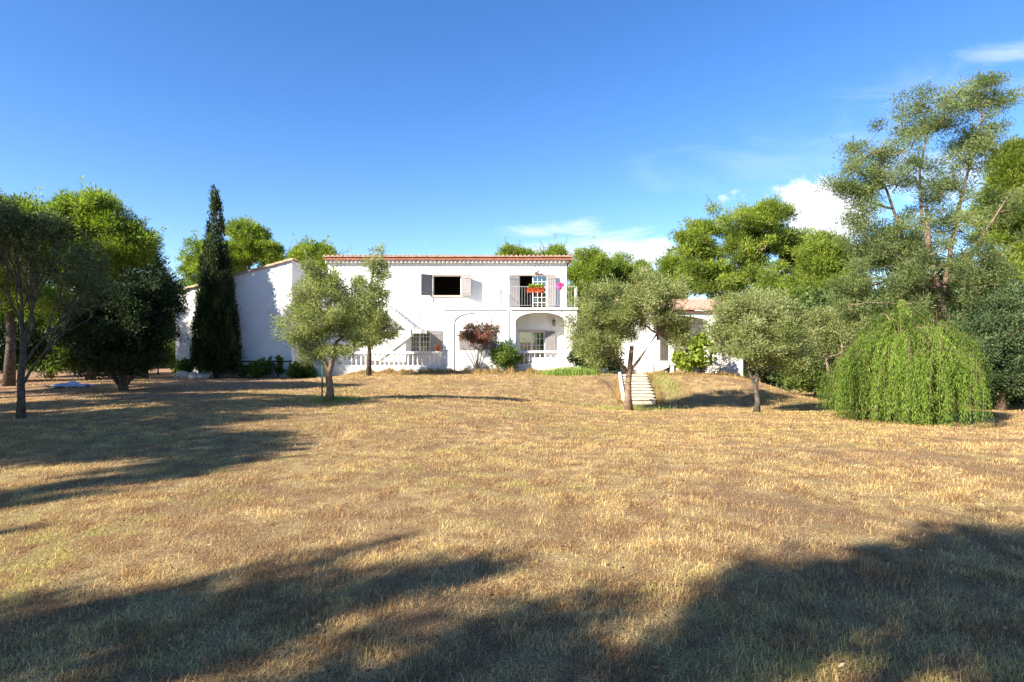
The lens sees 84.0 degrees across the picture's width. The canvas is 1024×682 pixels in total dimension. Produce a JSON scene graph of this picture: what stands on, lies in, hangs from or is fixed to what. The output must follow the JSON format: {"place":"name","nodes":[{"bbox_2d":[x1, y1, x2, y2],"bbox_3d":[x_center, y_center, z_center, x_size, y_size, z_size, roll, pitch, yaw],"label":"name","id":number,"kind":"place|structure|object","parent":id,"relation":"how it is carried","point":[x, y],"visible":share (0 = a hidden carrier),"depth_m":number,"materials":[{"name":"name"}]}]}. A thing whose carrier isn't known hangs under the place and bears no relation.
{"place":"outdoors","nodes":[
{"label":"outdoors","id":0,"kind":"place"},
{"bbox_2d":[0,350,1023,681],"bbox_3d":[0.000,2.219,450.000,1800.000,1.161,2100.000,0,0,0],"label":"lawn ground","id":1,"kind":"structure","parent":0,"point":[292,524],"depth_m":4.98,"materials":[{"name":"beige plant"}]},
{"bbox_2d":[0,321,65,373],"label":"bush","id":2,"kind":"object","parent":1,"relation":"on","point":[35,339],"visible":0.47,"depth_m":23.92,"materials":[{"name":"green plant"}]},
{"bbox_2d":[0,185,78,386],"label":"pine tree","id":3,"kind":"object","parent":1,"relation":"on","point":[47,298],"visible":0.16,"depth_m":21.81,"materials":[{"name":"green plant"}]},
{"bbox_2d":[0,297,84,377],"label":"pine tree","id":4,"kind":"object","parent":1,"relation":"on","point":[40,318],"visible":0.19,"depth_m":29.13,"materials":[{"name":"green plant"}]},
{"bbox_2d":[26,320,84,378],"bbox_3d":[-21.890,0.438,27.034,3.745,2.885,3.480,0,0,0],"label":"bush","id":5,"kind":"object","parent":1,"relation":"on","point":[64,355],"visible":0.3,"depth_m":26.70,"materials":[{"name":"green plant"}]},
{"bbox_2d":[0,188,127,418],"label":"sparse tree","id":6,"kind":"object","parent":1,"relation":"on","point":[81,265],"visible":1,"depth_m":12.49,"materials":[{"name":"green plant"}]},
{"bbox_2d":[41,381,93,387],"bbox_3d":[-15.980,1.554,20.501,1.546,0.221,1.054,0,0,0],"label":"tarpaulin","id":7,"kind":"object","parent":1,"relation":"on","point":[72,383],"visible":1,"depth_m":20.27,"materials":[{"name":"blue plastic"}]},
{"bbox_2d":[59,343,126,378],"bbox_3d":[-21.517,0.438,29.042,3.619,3.146,3.138,0,0,0],"label":"bush","id":8,"kind":"object","parent":1,"relation":"on","point":[74,372],"visible":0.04,"depth_m":28.79,"materials":[{"name":"green plant"}]},
{"bbox_2d":[33,176,168,379],"bbox_3d":[-18.332,-2.641,25.018,6.515,8.783,4.273,0,0,-17],"label":"pine tree","id":9,"kind":"object","parent":1,"relation":"on","point":[100,214],"visible":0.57,"depth_m":24.36,"materials":[{"name":"green plant"}]},
{"bbox_2d":[48,264,191,390],"bbox_3d":[-12.942,-0.455,19.025,3.962,4.289,3.717,0,0,0],"label":"dark evergreen","id":10,"kind":"object","parent":1,"relation":"on","point":[139,315],"visible":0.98,"depth_m":18.51,"materials":[{"name":"green plant"}]},
{"bbox_2d":[102,218,190,379],"bbox_3d":[-17.792,-1.970,26.891,4.754,7.733,3.642,0,0,0],"label":"pine tree","id":11,"kind":"object","parent":1,"relation":"on","point":[159,264],"visible":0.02,"depth_m":27.04,"materials":[{"name":"green plant"}]},
{"bbox_2d":[151,337,175,374],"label":"bush","id":12,"kind":"object","parent":1,"relation":"on","point":[171,360],"visible":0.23,"depth_m":32.79,"materials":[{"name":"green plant"}]},
{"bbox_2d":[174,370,188,378],"bbox_3d":[-17.006,1.806,29.397,0.785,0.562,0.560,0,0,14],"label":"garden stone","id":13,"kind":"object","parent":1,"relation":"on","point":[182,374],"visible":0.77,"depth_m":29.19,"materials":[{"name":"grey stone"}]},
{"bbox_2d":[170,357,195,375],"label":"shrub","id":14,"kind":"object","parent":1,"relation":"on","point":[184,365],"visible":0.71,"depth_m":29.71,"materials":[{"name":"green plant"}]},
{"bbox_2d":[187,372,198,378],"bbox_3d":[-16.478,1.813,29.402,0.669,0.454,0.475,0,0,0],"label":"garden stone","id":15,"kind":"object","parent":1,"relation":"on","point":[191,375],"visible":0.72,"depth_m":29.23,"materials":[{"name":"grey stone"}]},
{"bbox_2d":[173,230,229,287],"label":"pine tree","id":16,"kind":"object","parent":1,"relation":"on","point":[190,263],"visible":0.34,"depth_m":39.45,"materials":[{"name":"green plant"}]},
{"bbox_2d":[196,371,210,378],"bbox_3d":[-15.947,1.809,29.384,0.697,0.481,0.492,0,0,0],"label":"garden stone","id":17,"kind":"object","parent":1,"relation":"on","point":[201,376],"visible":0.72,"depth_m":29.21,"materials":[{"name":"grey stone"}]},
{"bbox_2d":[187,183,244,377],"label":"cypress tree","id":18,"kind":"object","parent":1,"relation":"on","point":[215,338],"visible":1,"depth_m":29.42,"materials":[{"name":"green plant"}]},
{"bbox_2d":[237,362,247,377],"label":"shrub","id":19,"kind":"object","parent":1,"relation":"on","point":[243,372],"visible":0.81,"depth_m":30.11,"materials":[{"name":"green plant"}]},
{"bbox_2d":[175,258,327,376],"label":"house wing","id":20,"kind":"structure","parent":1,"relation":"on","point":[261,292],"depth_m":31.00,"materials":[{"name":"white paint"}]},
{"bbox_2d":[221,215,285,273],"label":"pine tree","id":21,"kind":"object","parent":1,"relation":"on","point":[251,243],"visible":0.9,"depth_m":41.34,"materials":[{"name":"green plant"}]},
{"bbox_2d":[245,356,273,377],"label":"shrub","id":22,"kind":"object","parent":1,"relation":"on","point":[259,368],"visible":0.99,"depth_m":30.00,"materials":[{"name":"green plant"}]},
{"bbox_2d":[268,355,285,376],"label":"shrub","id":23,"kind":"object","parent":1,"relation":"on","point":[278,369],"visible":1,"depth_m":30.40,"materials":[{"name":"green plant"}]},
{"bbox_2d":[284,360,318,378],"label":"shrub","id":24,"kind":"object","parent":1,"relation":"on","point":[296,370],"visible":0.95,"depth_m":29.18,"materials":[{"name":"green plant"}]},
{"bbox_2d":[268,233,350,269],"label":"pine tree","id":25,"kind":"object","parent":1,"relation":"on","point":[318,251],"visible":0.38,"depth_m":41.20,"materials":[{"name":"green plant"}]},
{"bbox_2d":[321,362,322,397],"bbox_3d":[-5.669,1.083,17.000,0.080,1.451,0.043,0,0,0],"label":"garden stake","id":26,"kind":"object","parent":1,"relation":"on","point":[322,382],"visible":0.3,"depth_m":16.98,"materials":[{"name":"green paint"}]},
{"bbox_2d":[268,249,378,401],"bbox_3d":[-5.279,-0.432,15.938,3.054,4.314,2.538,0,0,0],"label":"olive tree","id":27,"kind":"object","parent":1,"relation":"on","point":[318,284],"visible":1,"depth_m":15.75,"materials":[{"name":"green plant"}]},
{"bbox_2d":[338,242,408,375],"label":"slender tree","id":28,"kind":"object","parent":1,"relation":"on","point":[379,325],"visible":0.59,"depth_m":26.72,"materials":[{"name":"green plant"}]},
{"bbox_2d":[313,349,448,377],"bbox_3d":[-7.184,1.325,31.480,8.571,1.750,3.020,0,0,0],"label":"balustrade","id":29,"kind":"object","parent":1,"relation":"on","point":[341,369],"depth_m":30.03,"materials":[{"name":"white paint"}]},
{"bbox_2d":[322,255,581,370],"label":"house","id":30,"kind":"structure","parent":1,"relation":"on","point":[437,300],"depth_m":33.00,"materials":[{"name":"white paint"}]},
{"bbox_2d":[419,331,442,350],"bbox_3d":[-4.980,0.053,33.078,2.016,1.294,0.256,0,0,9],"label":"window","id":31,"kind":"structure","parent":30,"relation":"in","point":[439,334],"depth_m":32.91,"materials":[{"name":"white paint"}]},
{"bbox_2d":[421,274,470,295],"bbox_3d":[-3.765,-3.228,32.829,2.901,1.223,0.741,0,0,0],"label":"window","id":32,"kind":"structure","parent":30,"relation":"in","point":[426,279],"depth_m":32.74,"materials":[{"name":"white paint"}]},
{"bbox_2d":[509,275,555,307],"bbox_3d":[1.185,-2.855,32.962,2.717,1.950,0.417,0,0,0],"label":"balcony door","id":33,"kind":"structure","parent":30,"relation":"in","point":[515,278],"depth_m":32.91,"materials":[{"name":"white paint"}]},
{"bbox_2d":[526,283,544,293],"bbox_3d":[1.315,-2.924,31.468,1.104,0.635,0.560,0,0,0],"label":"flower box","id":34,"kind":"object","parent":30,"relation":"attached to","point":[535,288],"visible":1,"depth_m":31.41,"materials":[{"name":"ceramic"}]},
{"bbox_2d":[519,331,554,363],"bbox_3d":[1.474,0.418,33.095,2.107,1.964,0.259,0,0,8],"label":"loggia door","id":35,"kind":"structure","parent":30,"relation":"in","point":[551,334],"depth_m":32.93,"materials":[{"name":"white paint"}]},
{"bbox_2d":[556,282,565,289],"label":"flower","id":36,"kind":"object","parent":30,"relation":"hanging from","point":[560,285],"visible":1,"depth_m":31.41,"materials":[{"name":"pink plant"}]},
{"bbox_2d":[456,319,500,369],"bbox_3d":[-1.906,0.251,30.682,2.600,2.914,1.629,0,0,21],"label":"crape myrtle","id":37,"kind":"object","parent":1,"relation":"on","point":[482,336],"visible":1,"depth_m":30.50,"materials":[{"name":"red plant"}]},
{"bbox_2d":[0,271,958,389],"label":"woodland","id":38,"kind":"object","parent":1,"relation":"on","point":[814,294],"visible":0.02,"depth_m":32.40,"materials":[{"name":"green plant"}]},
{"bbox_2d":[282,371,705,411],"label":"green grass by trunks","id":39,"kind":"structure","parent":1,"relation":"on","point":[352,398],"depth_m":19.53,"materials":[{"name":"green plant"}]},
{"bbox_2d":[488,337,524,369],"bbox_3d":[-0.257,0.738,30.773,1.930,1.904,2.057,0,0,-33],"label":"green shrub","id":40,"kind":"object","parent":1,"relation":"on","point":[502,354],"visible":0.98,"depth_m":30.44,"materials":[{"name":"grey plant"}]},
{"bbox_2d":[0,379,1023,681],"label":"fallen leaves","id":41,"kind":"object","parent":1,"relation":"on","point":[508,563],"visible":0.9,"depth_m":3.87,"materials":[{"name":"brown plant"}]},
{"bbox_2d":[492,237,536,255],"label":"pine tree","id":42,"kind":"object","parent":1,"relation":"on","point":[509,248],"visible":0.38,"depth_m":47.27,"materials":[{"name":"green plant"}]},
{"bbox_2d":[532,234,571,262],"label":"pine tree","id":43,"kind":"object","parent":1,"relation":"on","point":[556,249],"visible":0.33,"depth_m":47.36,"materials":[{"name":"green plant"}]},
{"bbox_2d":[345,365,762,379],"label":"tall dry grass","id":44,"kind":"structure","parent":1,"relation":"on","point":[509,371],"depth_m":29.09,"materials":[{"name":"beige plant"}]},
{"bbox_2d":[529,365,608,375],"bbox_3d":[2.856,1.415,28.266,4.095,0.583,3.069,0,0,-31],"label":"green grass patch","id":45,"kind":"object","parent":1,"relation":"on","point":[567,371],"visible":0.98,"depth_m":27.91,"materials":[{"name":"green plant"}]},
{"bbox_2d":[532,358,626,371],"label":"garden wall","id":46,"kind":"structure","parent":1,"relation":"on","point":[543,363],"depth_m":30.60,"materials":[{"name":"white paint"}]},
{"bbox_2d":[562,348,607,368],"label":"dark shrub","id":47,"kind":"object","parent":1,"relation":"on","point":[575,361],"visible":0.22,"depth_m":29.08,"materials":[{"name":"green plant"}]},
{"bbox_2d":[565,236,616,320],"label":"pine tree","id":48,"kind":"object","parent":1,"relation":"on","point":[591,264],"visible":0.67,"depth_m":46.27,"materials":[{"name":"green plant"}]},
{"bbox_2d":[598,347,626,373],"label":"dark shrub","id":49,"kind":"object","parent":1,"relation":"on","point":[611,368],"visible":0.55,"depth_m":28.33,"materials":[{"name":"green plant"}]},
{"bbox_2d":[603,250,659,303],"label":"pine tree","id":50,"kind":"object","parent":1,"relation":"on","point":[623,267],"visible":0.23,"depth_m":48.79,"materials":[{"name":"green plant"}]},
{"bbox_2d":[558,259,705,410],"bbox_3d":[3.949,-0.202,19.002,4.897,5.140,2.970,0,0,0],"label":"olive tree","id":51,"kind":"object","parent":1,"relation":"on","point":[608,326],"visible":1,"depth_m":18.73,"materials":[{"name":"green plant"}]},
{"bbox_2d":[618,372,655,403],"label":"garden steps","id":52,"kind":"structure","parent":1,"relation":"on","point":[642,392],"depth_m":24.07,"materials":[{"name":"beige stone"}]},
{"bbox_2d":[610,374,668,404],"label":"weeds by steps","id":53,"kind":"object","parent":1,"relation":"on","point":[657,394],"visible":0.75,"depth_m":24.03,"materials":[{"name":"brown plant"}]},
{"bbox_2d":[639,249,688,298],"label":"pine tree","id":54,"kind":"object","parent":1,"relation":"on","point":[667,262],"visible":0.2,"depth_m":45.09,"materials":[{"name":"green plant"}]},
{"bbox_2d":[610,299,742,376],"bbox_3d":[9.183,0.177,33.111,5.900,5.445,8.400,0,0,-5],"label":"annex","id":55,"kind":"object","parent":1,"relation":"on","point":[641,344],"visible":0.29,"depth_m":29.98,"materials":[{"name":"white paint"}]},
{"bbox_2d":[632,340,668,373],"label":"wall","id":56,"kind":"structure","parent":55,"relation":"attached to","point":[641,367],"depth_m":30.30,"materials":[{"name":"white paint"}]},
{"bbox_2d":[657,322,688,359],"bbox_3d":[8.915,0.015,31.587,1.900,2.130,0.090,0,0,-5],"label":"door","id":57,"kind":"structure","parent":55,"relation":"in","point":[663,352],"depth_m":31.54,"materials":[{"name":"grey wood"}]},
{"bbox_2d":[669,349,695,372],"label":"leafy shrub","id":58,"kind":"object","parent":1,"relation":"on","point":[683,361],"visible":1,"depth_m":27.98,"materials":[{"name":"green plant"}]},
{"bbox_2d":[686,331,717,373],"bbox_3d":[9.427,0.601,28.309,1.670,2.204,1.572,0,0,28],"label":"leafy vine","id":59,"kind":"object","parent":1,"relation":"on","point":[697,351],"visible":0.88,"depth_m":27.98,"materials":[{"name":"green plant"}]},
{"bbox_2d":[703,346,732,374],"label":"flowering shrub","id":60,"kind":"object","parent":1,"relation":"on","point":[722,362],"visible":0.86,"depth_m":27.50,"materials":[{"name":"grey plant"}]},
{"bbox_2d":[664,185,814,301],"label":"pine tree","id":61,"kind":"object","parent":1,"relation":"on","point":[760,226],"visible":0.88,"depth_m":40.79,"materials":[{"name":"green plant"}]},
{"bbox_2d":[699,278,828,412],"bbox_3d":[7.954,0.141,18.119,3.934,4.305,3.034,0,0,0],"label":"olive tree","id":62,"kind":"object","parent":1,"relation":"on","point":[762,338],"visible":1,"depth_m":17.59,"materials":[{"name":"green plant"}]},
{"bbox_2d":[745,334,809,390],"bbox_3d":[12.698,0.929,25.919,3.157,2.892,3.522,0,0,-31],"label":"bush","id":63,"kind":"object","parent":1,"relation":"on","point":[768,372],"visible":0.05,"depth_m":25.96,"materials":[{"name":"green plant"}]},
{"bbox_2d":[767,352,833,397],"bbox_3d":[13.540,1.273,25.147,3.977,2.560,3.778,0,0,0],"label":"bush","id":64,"kind":"object","parent":1,"relation":"on","point":[812,385],"visible":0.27,"depth_m":24.45,"materials":[{"name":"green plant"}]},
{"bbox_2d":[772,227,872,307],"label":"pine tree","id":65,"kind":"object","parent":1,"relation":"on","point":[819,257],"visible":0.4,"depth_m":37.24,"materials":[{"name":"green plant"}]},
{"bbox_2d":[813,347,851,397],"bbox_3d":[14.365,1.294,22.994,3.687,2.736,3.555,0,0,0],"label":"bush","id":66,"kind":"object","parent":1,"relation":"on","point":[829,362],"visible":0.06,"depth_m":23.33,"materials":[{"name":"green plant"}]},
{"bbox_2d":[792,297,879,406],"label":"young tree","id":67,"kind":"object","parent":1,"relation":"on","point":[828,335],"visible":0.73,"depth_m":20.89,"materials":[{"name":"green plant"}]},
{"bbox_2d":[807,273,974,386],"bbox_3d":[15.695,-0.162,23.983,6.574,5.781,4.450,0,0,0],"label":"bushy tree","id":68,"kind":"object","parent":1,"relation":"on","point":[877,291],"visible":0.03,"depth_m":23.69,"materials":[{"name":"green plant"}]},
{"bbox_2d":[814,298,996,428],"bbox_3d":[10.465,0.551,15.093,4.016,3.446,4.222,0,0,0],"label":"weeping willow","id":69,"kind":"object","parent":1,"relation":"on","point":[901,363],"visible":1,"depth_m":14.47,"materials":[{"name":"green plant"}]},
{"bbox_2d":[810,63,1023,405],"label":"tall gum tree","id":70,"kind":"object","parent":1,"relation":"on","point":[893,249],"visible":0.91,"depth_m":20.13,"materials":[{"name":"green plant"}]},
{"bbox_2d":[836,401,1023,410],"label":"straw grass edge","id":71,"kind":"object","parent":1,"relation":"on","point":[1015,407],"visible":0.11,"depth_m":19.48,"materials":[{"name":"beige plant"}]},
{"bbox_2d":[931,254,1023,398],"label":"bushy tree","id":72,"kind":"object","parent":1,"relation":"on","point":[949,305],"depth_m":26.53,"materials":[{"name":"green plant"}]},
{"bbox_2d":[943,273,1023,410],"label":"dense shrub tree","id":73,"kind":"object","parent":1,"relation":"on","point":[1001,337],"visible":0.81,"depth_m":18.00,"materials":[{"name":"green plant"}]},
{"bbox_2d":[955,134,1023,288],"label":"pine tree","id":74,"kind":"object","parent":1,"relation":"on","point":[1010,162],"visible":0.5,"depth_m":29.50,"materials":[{"name":"green plant"}]},
{"bbox_2d":[991,392,1023,406],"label":"bush","id":75,"kind":"object","parent":1,"relation":"on","point":[1018,402],"visible":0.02,"depth_m":21.25,"materials":[{"name":"green plant"}]},
{"bbox_2d":[0,0,1023,310],"label":"sky","id":76,"kind":"structure","parent":0,"point":[412,127],"materials":[{"name":"blue"}]}
]}

